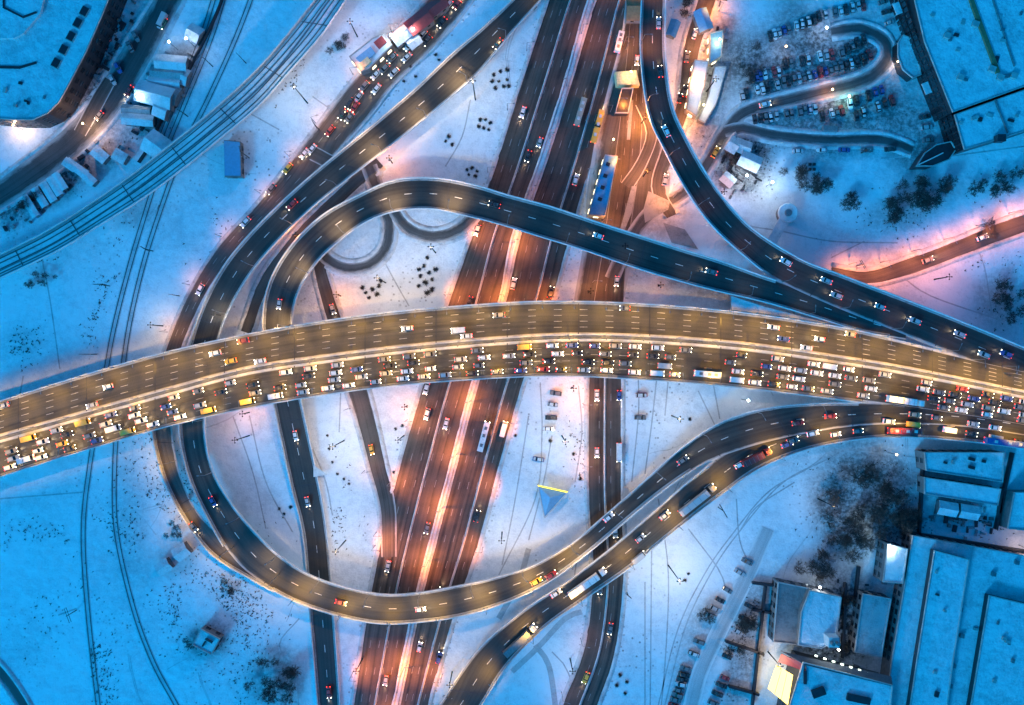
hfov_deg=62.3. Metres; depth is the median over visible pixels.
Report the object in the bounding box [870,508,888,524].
bare tree
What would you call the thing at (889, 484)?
bare tree
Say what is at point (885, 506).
bare tree
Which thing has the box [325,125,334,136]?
car
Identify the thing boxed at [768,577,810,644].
square block
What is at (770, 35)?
parked car
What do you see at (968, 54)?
office block
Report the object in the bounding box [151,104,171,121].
shed
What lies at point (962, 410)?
car
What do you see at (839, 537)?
bare tree
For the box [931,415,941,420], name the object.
car
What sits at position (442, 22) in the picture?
car
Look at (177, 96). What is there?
shed
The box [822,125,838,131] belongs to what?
van
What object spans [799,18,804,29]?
parked car
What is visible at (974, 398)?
car
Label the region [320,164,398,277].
underpass lane
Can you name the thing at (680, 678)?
parked car
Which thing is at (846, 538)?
bare tree
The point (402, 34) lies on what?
kiosk
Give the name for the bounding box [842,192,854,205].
bare tree
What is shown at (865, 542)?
bare tree
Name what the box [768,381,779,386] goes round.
car
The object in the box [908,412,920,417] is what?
car
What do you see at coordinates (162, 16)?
van
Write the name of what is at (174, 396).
car
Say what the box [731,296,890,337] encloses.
gore wedge
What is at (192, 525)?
car
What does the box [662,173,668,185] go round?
car
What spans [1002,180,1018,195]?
bare tree
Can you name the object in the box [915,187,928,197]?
bare tree
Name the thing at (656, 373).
van
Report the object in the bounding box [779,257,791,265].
car
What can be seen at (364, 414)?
slip road
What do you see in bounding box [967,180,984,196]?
bare tree
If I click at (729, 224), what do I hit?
ramp
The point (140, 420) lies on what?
car
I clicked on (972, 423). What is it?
car
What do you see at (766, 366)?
car
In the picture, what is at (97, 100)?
yard lane
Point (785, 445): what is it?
car
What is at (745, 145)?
shed
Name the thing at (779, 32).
parked car
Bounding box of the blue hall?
[587,154,617,218]
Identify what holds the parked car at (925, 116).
on the snow ground
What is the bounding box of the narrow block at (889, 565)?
[873,539,907,583]
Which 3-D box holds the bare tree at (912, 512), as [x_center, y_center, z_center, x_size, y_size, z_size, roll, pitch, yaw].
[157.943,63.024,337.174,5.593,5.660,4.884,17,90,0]
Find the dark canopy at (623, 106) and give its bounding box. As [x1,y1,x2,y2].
[614,88,633,115]
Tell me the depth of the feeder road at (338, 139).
339.96 m
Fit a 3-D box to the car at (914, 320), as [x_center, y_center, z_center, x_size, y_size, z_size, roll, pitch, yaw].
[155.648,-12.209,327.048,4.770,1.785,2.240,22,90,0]
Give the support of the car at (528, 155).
on the highway carriageway at (412, 460)
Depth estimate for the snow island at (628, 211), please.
339.70 m
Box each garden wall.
[725,639,764,655]
[728,684,759,695]
[750,586,766,704]
[751,581,772,586]
[752,608,770,613]
[840,582,847,658]
[853,565,860,596]
[912,531,1023,551]
[917,449,925,534]
[993,452,1014,529]
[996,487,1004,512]
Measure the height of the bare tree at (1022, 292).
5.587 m
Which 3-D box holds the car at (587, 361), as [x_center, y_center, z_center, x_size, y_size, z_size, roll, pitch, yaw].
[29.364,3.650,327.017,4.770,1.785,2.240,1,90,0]
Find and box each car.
[0,402,9,408]
[3,463,15,470]
[5,447,17,454]
[7,454,19,461]
[32,447,43,453]
[35,454,47,460]
[36,438,49,445]
[50,427,62,433]
[56,440,68,446]
[60,431,73,437]
[63,445,75,451]
[83,432,95,438]
[86,402,97,408]
[90,437,103,443]
[95,111,103,120]
[99,420,111,427]
[102,383,113,389]
[104,411,116,418]
[108,74,116,85]
[113,62,122,73]
[124,85,133,96]
[125,41,134,52]
[128,412,140,418]
[129,405,140,410]
[131,31,139,41]
[134,417,147,424]
[146,421,158,427]
[160,403,171,409]
[161,18,167,28]
[167,409,177,414]
[168,394,178,400]
[174,413,186,419]
[189,522,197,531]
[193,388,203,393]
[193,402,205,408]
[195,283,204,294]
[208,496,216,506]
[209,350,221,356]
[214,389,226,395]
[224,358,236,364]
[224,380,235,385]
[237,337,249,343]
[240,217,250,227]
[246,382,258,387]
[249,390,260,395]
[254,358,265,363]
[266,183,275,194]
[274,385,285,390]
[276,299,281,308]
[279,369,291,374]
[282,162,292,173]
[286,199,297,209]
[292,431,298,440]
[295,382,305,387]
[297,389,308,394]
[299,148,308,158]
[302,373,314,378]
[304,365,316,371]
[304,497,310,506]
[308,144,316,154]
[321,385,333,390]
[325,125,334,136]
[326,686,331,697]
[328,377,339,382]
[329,304,335,314]
[329,370,341,375]
[331,362,343,367]
[335,599,346,605]
[338,109,347,119]
[342,382,354,387]
[344,112,354,122]
[345,98,354,108]
[350,101,359,111]
[350,366,362,371]
[355,91,363,101]
[355,374,366,379]
[359,80,368,91]
[368,444,374,454]
[370,69,379,79]
[370,379,380,383]
[372,83,381,94]
[378,357,389,361]
[379,63,389,73]
[380,370,391,375]
[383,675,388,685]
[384,362,395,368]
[385,560,390,571]
[387,52,397,63]
[388,67,398,77]
[397,376,408,380]
[401,52,411,62]
[401,326,412,330]
[401,368,412,373]
[403,354,414,358]
[407,360,419,365]
[415,606,425,611]
[417,641,422,651]
[418,374,429,378]
[419,31,427,38]
[422,35,432,45]
[423,383,429,394]
[424,351,435,356]
[424,408,430,419]
[424,522,430,533]
[425,366,435,370]
[436,651,442,663]
[437,17,446,27]
[439,372,450,377]
[443,418,448,429]
[452,0,461,9]
[452,364,462,368]
[454,356,466,361]
[460,333,472,338]
[466,296,472,304]
[466,370,477,375]
[471,348,482,352]
[473,363,483,367]
[474,224,480,235]
[474,510,480,521]
[478,355,489,359]
[488,201,500,208]
[491,369,502,373]
[493,38,502,48]
[493,312,504,317]
[503,353,514,358]
[510,277,516,289]
[514,368,526,372]
[519,106,526,117]
[520,360,531,364]
[523,351,535,356]
[524,150,531,161]
[530,577,542,585]
[532,456,543,461]
[536,137,542,147]
[537,366,549,371]
[543,359,554,363]
[543,426,554,430]
[545,415,556,419]
[545,570,556,579]
[546,343,557,347]
[547,286,553,297]
[547,402,557,406]
[550,390,561,395]
[550,589,561,597]
[551,351,563,355]
[556,367,565,371]
[566,343,577,347]
[572,173,579,185]
[572,351,581,354]
[578,367,589,371]
[582,359,593,363]
[582,671,589,683]
[589,343,599,347]
[593,232,603,238]
[594,389,599,400]
[594,448,599,457]
[599,351,610,356]
[600,367,612,372]
[601,360,613,364]
[603,512,613,522]
[607,623,612,634]
[609,343,621,348]
[613,529,617,537]
[614,276,618,285]
[617,390,620,399]
[619,361,631,365]
[620,305,629,310]
[628,352,637,356]
[628,369,640,374]
[629,344,640,348]
[634,415,645,419]
[635,55,638,65]
[635,393,647,397]
[635,534,645,542]
[647,353,658,358]
[652,345,663,349]
[656,17,661,28]
[657,65,662,77]
[659,510,669,520]
[662,125,670,136]
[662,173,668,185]
[665,355,675,359]
[669,372,679,376]
[670,696,681,702]
[671,691,683,698]
[674,680,686,686]
[674,687,684,693]
[676,676,687,681]
[677,93,682,102]
[677,455,688,464]
[678,671,689,677]
[679,665,691,671]
[680,347,691,352]
[682,85,687,96]
[684,51,689,62]
[688,650,699,657]
[691,29,697,39]
[693,638,704,645]
[705,268,717,274]
[707,699,719,704]
[709,604,721,612]
[711,146,719,157]
[711,690,723,697]
[714,596,724,603]
[715,681,727,688]
[719,674,729,681]
[722,586,731,593]
[722,653,731,659]
[725,360,735,364]
[732,369,743,374]
[733,628,742,635]
[734,461,742,468]
[734,568,744,576]
[736,352,746,357]
[738,614,748,619]
[739,90,744,101]
[741,557,752,565]
[744,87,749,99]
[744,602,755,609]
[748,72,754,83]
[748,380,760,385]
[751,371,762,376]
[752,114,757,124]
[754,72,759,81]
[754,84,759,94]
[757,69,763,80]
[758,113,763,122]
[759,82,765,94]
[759,101,770,107]
[761,364,771,368]
[762,68,767,79]
[762,112,768,123]
[764,81,769,92]
[767,30,773,42]
[767,111,773,122]
[767,324,779,329]
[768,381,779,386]
[771,66,777,77]
[771,356,783,361]
[772,28,777,39]
[774,79,780,89]
[774,110,778,120]
[776,28,781,37]
[776,66,781,77]
[776,374,788,379]
[777,336,789,341]
[778,365,790,370]
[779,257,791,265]
[780,75,786,87]
[781,25,786,35]
[781,442,793,447]
[782,58,788,70]
[783,109,789,120]
[785,75,790,86]
[786,23,791,34]
[786,384,796,388]
[786,436,798,443]
[788,56,793,68]
[789,109,793,118]
[790,73,797,85]
[791,420,803,425]
[792,149,803,153]
[792,376,804,381]
[794,20,798,30]
[794,367,806,372]
[796,72,801,83]
[797,105,802,116]
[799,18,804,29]
[799,55,805,66]
[800,345,812,350]
[801,72,806,82]
[802,103,806,114]
[802,386,813,391]
[805,15,811,27]
[805,53,811,66]
[806,71,811,81]
[806,430,818,436]
[807,104,812,113]
[807,361,819,366]
[810,13,817,25]
[810,370,822,375]
[812,70,817,79]
[812,102,817,114]
[814,336,824,341]
[816,10,822,21]
[816,148,826,152]
[817,50,823,61]
[817,66,823,78]
[819,110,825,121]
[820,276,832,284]
[821,388,832,393]
[822,9,828,19]
[823,49,828,60]
[823,66,828,76]
[824,413,836,418]
[828,48,834,60]
[828,64,833,75]
[828,373,840,378]
[828,381,840,386]
[829,108,834,118]
[830,291,842,299]
[830,431,840,436]
[832,6,837,18]
[832,62,838,73]
[833,106,839,117]
[837,5,843,15]
[838,46,844,57]
[838,61,844,72]
[838,105,845,116]
[838,147,849,152]
[843,3,849,15]
[843,60,849,70]
[843,367,853,371]
[844,43,850,54]
[845,331,855,336]
[845,375,856,380]
[846,97,852,109]
[848,58,854,69]
[849,1,855,12]
[849,40,855,50]
[853,56,860,68]
[853,95,859,106]
[853,111,859,120]
[853,428,863,433]
[854,37,860,48]
[855,0,861,10]
[857,393,868,398]
[859,53,867,64]
[860,0,866,10]
[860,33,866,44]
[860,107,866,117]
[860,147,872,152]
[863,377,874,383]
[865,90,871,101]
[865,386,876,391]
[866,49,873,60]
[872,87,878,96]
[874,101,881,112]
[874,303,885,309]
[878,0,887,4]
[878,85,884,94]
[879,372,890,377]
[881,8,892,14]
[881,97,888,109]
[882,418,894,424]
[884,19,894,25]
[884,146,895,151]
[888,94,895,106]
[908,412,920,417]
[909,317,921,324]
[916,386,928,391]
[919,113,930,119]
[920,125,932,130]
[921,256,933,263]
[921,380,931,385]
[922,137,933,142]
[927,396,939,401]
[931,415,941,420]
[933,389,944,395]
[937,405,949,410]
[944,398,954,403]
[948,391,961,397]
[953,330,965,337]
[955,407,967,412]
[956,386,968,391]
[961,401,973,406]
[965,431,977,436]
[967,395,979,401]
[967,421,979,426]
[976,234,987,240]
[977,350,990,358]
[981,391,993,397]
[981,405,994,410]
[981,411,992,416]
[988,399,1000,405]
[989,425,1000,430]
[997,408,1010,414]
[1000,350,1012,357]
[1000,395,1012,401]
[1013,404,1023,409]
[1016,417,1023,422]
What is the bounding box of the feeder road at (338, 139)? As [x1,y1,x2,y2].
[161,0,474,351]
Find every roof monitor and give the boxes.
[906,549,969,704]
[966,593,1023,704]
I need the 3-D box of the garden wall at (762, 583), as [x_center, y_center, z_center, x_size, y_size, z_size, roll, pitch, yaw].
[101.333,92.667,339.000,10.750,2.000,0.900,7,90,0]
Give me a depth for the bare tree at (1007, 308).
337.08 m
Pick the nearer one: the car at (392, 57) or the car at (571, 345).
the car at (571, 345)
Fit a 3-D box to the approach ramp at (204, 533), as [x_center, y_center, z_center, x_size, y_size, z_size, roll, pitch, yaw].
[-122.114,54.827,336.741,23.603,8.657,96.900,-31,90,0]
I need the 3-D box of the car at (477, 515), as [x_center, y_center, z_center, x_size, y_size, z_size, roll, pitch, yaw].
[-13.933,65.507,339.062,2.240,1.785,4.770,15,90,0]
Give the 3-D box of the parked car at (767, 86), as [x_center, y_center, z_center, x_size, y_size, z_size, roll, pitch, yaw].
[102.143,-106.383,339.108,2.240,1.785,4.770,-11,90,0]
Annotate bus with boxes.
[477,421,489,451]
[574,97,586,125]
[590,109,604,143]
[614,30,624,52]
[694,370,721,378]
[887,427,922,434]
[983,437,1023,447]
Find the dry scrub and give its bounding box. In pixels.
[4,59,1021,704]
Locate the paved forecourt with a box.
[574,0,669,300]
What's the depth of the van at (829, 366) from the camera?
325.46 m
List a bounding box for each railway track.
[80,0,226,704]
[111,0,253,704]
[149,0,216,159]
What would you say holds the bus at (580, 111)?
on the highway carriageway at (529, 255)
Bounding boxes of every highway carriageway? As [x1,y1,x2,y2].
[349,0,588,704]
[398,0,624,704]
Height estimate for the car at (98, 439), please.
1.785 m
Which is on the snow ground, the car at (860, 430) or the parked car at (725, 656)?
the parked car at (725, 656)
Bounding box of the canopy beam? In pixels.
[918,152,943,164]
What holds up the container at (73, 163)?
on the snow ground
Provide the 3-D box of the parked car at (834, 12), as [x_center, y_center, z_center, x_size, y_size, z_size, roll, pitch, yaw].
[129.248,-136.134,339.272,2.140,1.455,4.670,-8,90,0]
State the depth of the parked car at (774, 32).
339.08 m
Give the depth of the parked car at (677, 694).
338.81 m
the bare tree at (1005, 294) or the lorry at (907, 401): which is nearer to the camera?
the lorry at (907, 401)
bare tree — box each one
[18,198,28,208]
[40,272,48,279]
[243,681,253,692]
[255,656,262,666]
[257,657,270,668]
[259,684,276,699]
[260,675,268,685]
[261,689,275,704]
[266,677,283,693]
[270,658,278,665]
[270,695,278,703]
[276,691,296,704]
[282,680,296,694]
[284,667,297,680]
[287,665,301,679]
[325,47,333,54]
[340,31,349,40]
[681,10,691,18]
[682,0,691,7]
[696,610,708,621]
[703,606,711,615]
[706,615,714,624]
[722,644,735,659]
[730,155,737,162]
[736,646,745,656]
[738,62,744,69]
[738,618,751,630]
[741,68,750,77]
[748,68,758,78]
[749,621,761,631]
[751,40,760,49]
[759,65,766,73]
[778,166,789,175]
[792,175,804,184]
[793,162,808,173]
[794,559,808,574]
[796,168,810,181]
[797,180,810,192]
[806,560,823,575]
[808,183,822,194]
[811,178,824,194]
[812,170,820,181]
[813,546,830,559]
[813,548,831,564]
[814,572,825,584]
[819,561,832,576]
[820,177,833,187]
[821,179,834,191]
[821,565,837,581]
[822,510,834,519]
[824,484,843,504]
[826,518,838,529]
[826,536,835,544]
[836,533,850,548]
[837,535,854,551]
[838,199,851,210]
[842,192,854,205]
[842,517,852,525]
[844,547,862,564]
[848,196,862,210]
[848,510,864,525]
[848,520,864,534]
[848,531,869,544]
[848,596,856,604]
[849,191,858,199]
[849,470,865,486]
[855,499,868,521]
[855,535,880,555]
[859,482,872,489]
[860,472,873,482]
[861,460,881,478]
[865,502,884,519]
[868,474,880,482]
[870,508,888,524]
[874,484,894,504]
[874,523,890,539]
[879,503,891,513]
[880,478,892,488]
[880,482,894,497]
[884,196,900,211]
[885,211,899,226]
[886,196,900,207]
[886,492,903,510]
[886,511,904,526]
[888,207,904,220]
[891,207,906,221]
[891,516,908,531]
[893,488,911,504]
[895,177,910,190]
[895,506,905,519]
[896,191,912,204]
[899,520,916,535]
[901,508,915,522]
[904,505,915,515]
[907,191,920,208]
[912,507,922,519]
[913,174,928,189]
[913,197,931,210]
[913,517,922,524]
[914,190,933,207]
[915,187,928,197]
[918,198,932,212]
[919,177,932,188]
[929,194,941,208]
[930,192,945,209]
[935,178,954,196]
[941,174,959,189]
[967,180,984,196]
[977,178,988,186]
[980,223,996,239]
[981,216,996,229]
[989,186,1003,199]
[989,228,998,240]
[990,184,1001,193]
[991,276,1009,287]
[991,292,1006,306]
[992,168,1007,183]
[995,282,1007,292]
[998,290,1009,301]
[1001,293,1014,306]
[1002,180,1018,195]
[1003,303,1012,312]
[1005,312,1017,324]
[1008,166,1023,179]
[1015,289,1023,299]
[1015,304,1023,317]
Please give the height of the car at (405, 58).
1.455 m
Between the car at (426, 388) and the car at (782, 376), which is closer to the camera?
the car at (782, 376)
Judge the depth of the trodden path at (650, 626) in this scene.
340.00 m
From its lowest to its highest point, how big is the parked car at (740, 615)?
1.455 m
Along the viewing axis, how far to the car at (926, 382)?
326.87 m
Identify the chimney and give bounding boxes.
[824,633,840,647]
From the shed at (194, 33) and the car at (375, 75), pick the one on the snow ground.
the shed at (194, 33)
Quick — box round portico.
[892,35,921,81]
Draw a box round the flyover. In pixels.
[0,301,1023,476]
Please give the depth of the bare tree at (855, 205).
335.55 m
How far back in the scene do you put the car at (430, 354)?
326.68 m
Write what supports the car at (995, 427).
on the curving viaduct at (252, 552)
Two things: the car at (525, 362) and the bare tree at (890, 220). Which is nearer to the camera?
the car at (525, 362)
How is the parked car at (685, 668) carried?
on the snow ground
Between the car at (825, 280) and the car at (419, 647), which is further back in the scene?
the car at (419, 647)
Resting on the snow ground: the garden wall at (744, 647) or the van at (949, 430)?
the garden wall at (744, 647)
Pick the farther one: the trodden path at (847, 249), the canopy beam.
the trodden path at (847, 249)
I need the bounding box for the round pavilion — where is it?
[768,203,797,243]
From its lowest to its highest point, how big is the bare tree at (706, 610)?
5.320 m
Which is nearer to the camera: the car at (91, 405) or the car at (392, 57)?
the car at (91, 405)
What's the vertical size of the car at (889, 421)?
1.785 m
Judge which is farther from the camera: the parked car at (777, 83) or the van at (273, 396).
the parked car at (777, 83)
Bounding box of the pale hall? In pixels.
[684,59,708,119]
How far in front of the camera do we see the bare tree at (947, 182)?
333.58 m
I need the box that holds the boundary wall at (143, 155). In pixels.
[137,0,222,162]
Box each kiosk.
[224,140,243,177]
[389,24,412,48]
[403,9,434,36]
[405,34,422,51]
[421,0,448,20]
[626,0,640,23]
[666,18,680,38]
[692,7,713,34]
[707,30,722,66]
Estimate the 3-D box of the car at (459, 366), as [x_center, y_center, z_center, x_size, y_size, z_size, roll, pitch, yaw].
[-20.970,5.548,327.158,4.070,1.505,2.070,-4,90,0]
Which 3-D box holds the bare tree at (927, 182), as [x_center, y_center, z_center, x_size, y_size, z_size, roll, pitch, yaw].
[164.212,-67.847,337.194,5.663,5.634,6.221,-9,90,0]
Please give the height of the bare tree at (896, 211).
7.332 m
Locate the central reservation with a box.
[394,0,593,704]
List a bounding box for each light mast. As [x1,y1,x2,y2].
[290,83,307,103]
[469,78,475,99]
[668,565,682,584]
[767,651,783,668]
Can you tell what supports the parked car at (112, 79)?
on the street at (41, 162)
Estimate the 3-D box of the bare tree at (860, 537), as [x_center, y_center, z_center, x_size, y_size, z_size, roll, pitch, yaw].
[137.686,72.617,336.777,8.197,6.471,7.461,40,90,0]
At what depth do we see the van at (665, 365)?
325.46 m
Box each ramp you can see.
[151,426,273,592]
[262,177,905,704]
[439,424,1023,704]
[640,0,1023,371]
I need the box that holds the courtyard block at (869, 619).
[848,589,891,656]
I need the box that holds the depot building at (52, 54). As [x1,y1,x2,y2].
[0,0,126,127]
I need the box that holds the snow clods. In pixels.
[8,0,968,704]
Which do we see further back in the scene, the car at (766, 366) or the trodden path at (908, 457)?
the trodden path at (908, 457)
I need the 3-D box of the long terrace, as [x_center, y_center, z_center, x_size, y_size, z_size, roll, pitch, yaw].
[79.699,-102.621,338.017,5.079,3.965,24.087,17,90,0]
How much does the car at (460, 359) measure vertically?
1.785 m
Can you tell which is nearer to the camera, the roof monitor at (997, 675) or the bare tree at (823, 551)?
the roof monitor at (997, 675)
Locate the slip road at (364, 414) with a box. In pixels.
[310,261,396,556]
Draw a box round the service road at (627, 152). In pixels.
[559,24,642,704]
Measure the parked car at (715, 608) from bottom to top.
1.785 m
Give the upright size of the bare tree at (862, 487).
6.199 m
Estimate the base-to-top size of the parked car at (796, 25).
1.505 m
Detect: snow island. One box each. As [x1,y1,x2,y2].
[620,186,636,229]
[627,100,632,139]
[643,191,669,222]
[664,223,697,248]
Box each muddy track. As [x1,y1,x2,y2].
[497,548,530,618]
[510,609,581,672]
[533,644,557,704]
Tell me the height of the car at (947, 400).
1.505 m
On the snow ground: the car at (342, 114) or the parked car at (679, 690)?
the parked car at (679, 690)
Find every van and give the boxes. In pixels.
[16,455,34,463]
[19,434,36,442]
[74,418,90,426]
[104,424,120,432]
[119,427,135,435]
[156,11,167,28]
[200,406,215,414]
[239,398,255,405]
[267,392,282,399]
[451,327,464,332]
[499,421,507,436]
[517,344,530,349]
[616,443,621,461]
[631,551,645,564]
[650,370,664,375]
[657,363,671,368]
[729,377,743,382]
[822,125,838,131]
[822,363,836,369]
[906,421,920,427]
[942,426,956,433]
[989,434,1003,438]
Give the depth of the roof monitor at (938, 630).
329.02 m
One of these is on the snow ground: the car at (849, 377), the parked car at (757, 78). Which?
the parked car at (757, 78)
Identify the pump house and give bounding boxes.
[192,625,223,654]
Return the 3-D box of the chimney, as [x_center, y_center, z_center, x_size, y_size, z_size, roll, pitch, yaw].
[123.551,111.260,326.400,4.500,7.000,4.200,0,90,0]
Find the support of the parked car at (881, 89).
on the snow ground
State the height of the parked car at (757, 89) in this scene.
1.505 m
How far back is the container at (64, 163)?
336.68 m
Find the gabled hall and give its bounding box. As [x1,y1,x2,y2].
[768,650,892,704]
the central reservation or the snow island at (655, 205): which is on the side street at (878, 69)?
the snow island at (655, 205)
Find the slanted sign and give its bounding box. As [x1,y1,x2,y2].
[313,465,326,476]
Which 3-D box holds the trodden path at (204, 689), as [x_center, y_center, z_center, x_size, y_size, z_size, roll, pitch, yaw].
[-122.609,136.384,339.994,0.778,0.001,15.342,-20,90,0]
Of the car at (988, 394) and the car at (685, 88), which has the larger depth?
the car at (685, 88)
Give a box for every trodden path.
[0,491,82,498]
[42,259,59,368]
[128,656,141,702]
[129,656,143,704]
[132,508,155,534]
[149,491,166,528]
[167,651,203,669]
[198,672,209,704]
[200,674,210,704]
[202,154,255,173]
[206,409,244,427]
[233,417,266,528]
[249,416,292,531]
[251,114,278,129]
[279,618,298,704]
[313,449,332,514]
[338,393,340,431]
[385,264,408,305]
[445,100,470,165]
[498,382,542,574]
[501,416,528,564]
[505,35,510,84]
[507,31,514,87]
[528,436,551,539]
[552,651,569,676]
[575,386,582,481]
[631,380,638,481]
[644,381,656,473]
[644,582,645,704]
[649,441,685,453]
[650,551,651,704]
[658,449,831,704]
[658,499,668,704]
[664,382,668,415]
[664,458,827,704]
[688,528,724,584]
[698,391,714,424]
[713,386,719,418]
[736,499,745,557]
[741,482,794,528]
[750,225,897,242]
[782,519,821,578]
[831,241,864,257]
[839,448,914,457]
[881,156,912,158]
[906,280,996,319]
[907,438,911,477]
[953,146,1023,155]
[979,254,992,315]
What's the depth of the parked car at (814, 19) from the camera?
338.82 m
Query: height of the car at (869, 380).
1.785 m
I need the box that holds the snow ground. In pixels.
[0,0,1023,704]
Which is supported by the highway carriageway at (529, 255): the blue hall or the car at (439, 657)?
the car at (439, 657)
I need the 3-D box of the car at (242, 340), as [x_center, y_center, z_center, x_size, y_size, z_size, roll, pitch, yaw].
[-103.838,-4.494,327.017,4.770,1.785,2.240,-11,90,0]
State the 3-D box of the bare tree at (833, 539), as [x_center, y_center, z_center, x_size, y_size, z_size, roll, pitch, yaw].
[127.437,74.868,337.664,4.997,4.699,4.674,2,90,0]
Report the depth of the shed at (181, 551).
335.82 m
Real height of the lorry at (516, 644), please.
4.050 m
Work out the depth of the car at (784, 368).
326.77 m
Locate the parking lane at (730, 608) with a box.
[683,526,774,704]
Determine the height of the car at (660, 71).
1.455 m
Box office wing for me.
[938,90,1023,154]
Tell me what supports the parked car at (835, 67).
on the snow ground
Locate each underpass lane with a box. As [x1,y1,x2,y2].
[237,159,385,332]
[310,147,332,165]
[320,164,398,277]
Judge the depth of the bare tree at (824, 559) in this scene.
336.43 m
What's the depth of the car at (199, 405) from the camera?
326.79 m
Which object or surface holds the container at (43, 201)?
on the snow ground
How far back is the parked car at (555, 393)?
338.77 m
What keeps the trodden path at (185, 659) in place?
on the snow ground
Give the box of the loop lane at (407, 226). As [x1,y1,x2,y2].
[389,210,479,245]
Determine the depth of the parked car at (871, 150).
338.72 m
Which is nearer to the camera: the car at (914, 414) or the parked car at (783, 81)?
the car at (914, 414)
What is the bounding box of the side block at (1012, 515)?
[999,490,1023,529]
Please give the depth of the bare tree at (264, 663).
336.99 m
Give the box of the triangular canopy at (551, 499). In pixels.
[537,484,567,517]
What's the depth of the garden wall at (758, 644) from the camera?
338.00 m
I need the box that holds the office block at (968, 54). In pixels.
[889,0,1023,121]
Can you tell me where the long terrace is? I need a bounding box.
[697,66,726,124]
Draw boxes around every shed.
[121,104,151,114]
[121,112,156,127]
[134,79,174,112]
[140,129,171,156]
[147,75,182,89]
[149,64,183,78]
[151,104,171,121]
[153,53,190,72]
[154,557,174,576]
[169,86,183,106]
[171,541,192,561]
[180,69,192,87]
[184,22,205,45]
[719,170,736,188]
[724,134,739,154]
[735,137,752,153]
[736,150,762,173]
[934,500,958,516]
[957,503,980,520]
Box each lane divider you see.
[374,0,570,704]
[417,0,620,704]
[579,378,608,704]
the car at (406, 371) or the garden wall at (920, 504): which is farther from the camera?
the garden wall at (920, 504)
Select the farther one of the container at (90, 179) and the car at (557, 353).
the container at (90, 179)
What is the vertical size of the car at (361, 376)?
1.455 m
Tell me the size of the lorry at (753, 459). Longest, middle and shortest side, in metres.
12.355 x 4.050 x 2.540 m
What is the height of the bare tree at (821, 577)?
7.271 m
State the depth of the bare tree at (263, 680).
336.41 m
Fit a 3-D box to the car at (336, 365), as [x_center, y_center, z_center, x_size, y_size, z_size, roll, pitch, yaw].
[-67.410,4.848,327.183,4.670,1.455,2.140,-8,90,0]
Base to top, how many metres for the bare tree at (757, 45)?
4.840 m
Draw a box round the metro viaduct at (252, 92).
[0,0,346,278]
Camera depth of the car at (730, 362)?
326.92 m
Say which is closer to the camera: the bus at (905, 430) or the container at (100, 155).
the bus at (905, 430)
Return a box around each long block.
[915,450,1004,481]
[917,475,1000,505]
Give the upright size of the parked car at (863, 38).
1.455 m
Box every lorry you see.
[503,623,536,657]
[567,567,606,599]
[678,483,716,516]
[741,447,772,467]
[885,395,924,406]
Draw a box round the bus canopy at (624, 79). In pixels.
[614,70,639,87]
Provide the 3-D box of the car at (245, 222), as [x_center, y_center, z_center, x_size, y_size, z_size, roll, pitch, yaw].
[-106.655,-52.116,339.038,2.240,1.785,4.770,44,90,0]
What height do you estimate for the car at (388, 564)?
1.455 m
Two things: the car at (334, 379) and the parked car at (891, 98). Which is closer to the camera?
the car at (334, 379)
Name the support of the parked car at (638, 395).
on the snow ground
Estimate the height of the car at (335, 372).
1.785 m
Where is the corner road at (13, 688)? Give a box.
[0,659,33,704]
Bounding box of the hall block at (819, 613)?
[795,584,841,648]
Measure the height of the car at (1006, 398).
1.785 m
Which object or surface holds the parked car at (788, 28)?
on the snow ground
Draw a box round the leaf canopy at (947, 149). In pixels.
[909,141,954,169]
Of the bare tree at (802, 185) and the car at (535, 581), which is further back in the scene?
the bare tree at (802, 185)
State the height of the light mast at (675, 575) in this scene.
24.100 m
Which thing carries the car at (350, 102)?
on the feeder road at (338, 139)
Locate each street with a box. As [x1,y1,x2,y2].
[0,0,186,213]
[605,18,895,280]
[621,102,656,188]
[651,0,719,218]
[724,120,914,157]
[831,209,1023,286]
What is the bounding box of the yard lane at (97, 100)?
[74,77,113,135]
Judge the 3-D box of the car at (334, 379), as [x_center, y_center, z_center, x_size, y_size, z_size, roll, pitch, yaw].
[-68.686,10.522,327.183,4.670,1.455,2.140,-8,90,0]
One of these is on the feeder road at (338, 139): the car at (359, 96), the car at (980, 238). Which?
the car at (359, 96)
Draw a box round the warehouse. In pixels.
[880,532,1023,704]
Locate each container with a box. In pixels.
[20,194,41,217]
[31,186,50,207]
[39,181,58,202]
[46,176,65,196]
[51,171,68,191]
[61,157,74,171]
[66,157,90,174]
[77,166,99,186]
[89,145,110,164]
[110,148,130,164]
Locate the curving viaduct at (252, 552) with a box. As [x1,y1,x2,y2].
[178,0,1023,624]
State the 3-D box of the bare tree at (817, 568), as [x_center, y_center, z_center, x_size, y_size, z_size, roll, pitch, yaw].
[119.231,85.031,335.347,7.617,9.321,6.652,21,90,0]
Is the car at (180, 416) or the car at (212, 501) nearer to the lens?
the car at (180, 416)
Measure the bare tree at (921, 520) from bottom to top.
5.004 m
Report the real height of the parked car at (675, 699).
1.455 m
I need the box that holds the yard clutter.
[0,0,996,667]
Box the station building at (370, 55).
[349,33,393,74]
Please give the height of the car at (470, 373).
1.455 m
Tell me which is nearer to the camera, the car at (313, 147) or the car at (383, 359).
the car at (383, 359)
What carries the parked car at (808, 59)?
on the snow ground
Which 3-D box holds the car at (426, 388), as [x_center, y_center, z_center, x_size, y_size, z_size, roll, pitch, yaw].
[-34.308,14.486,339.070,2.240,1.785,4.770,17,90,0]
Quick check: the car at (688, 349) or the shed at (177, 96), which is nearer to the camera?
the car at (688, 349)
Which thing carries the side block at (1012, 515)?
on the snow ground

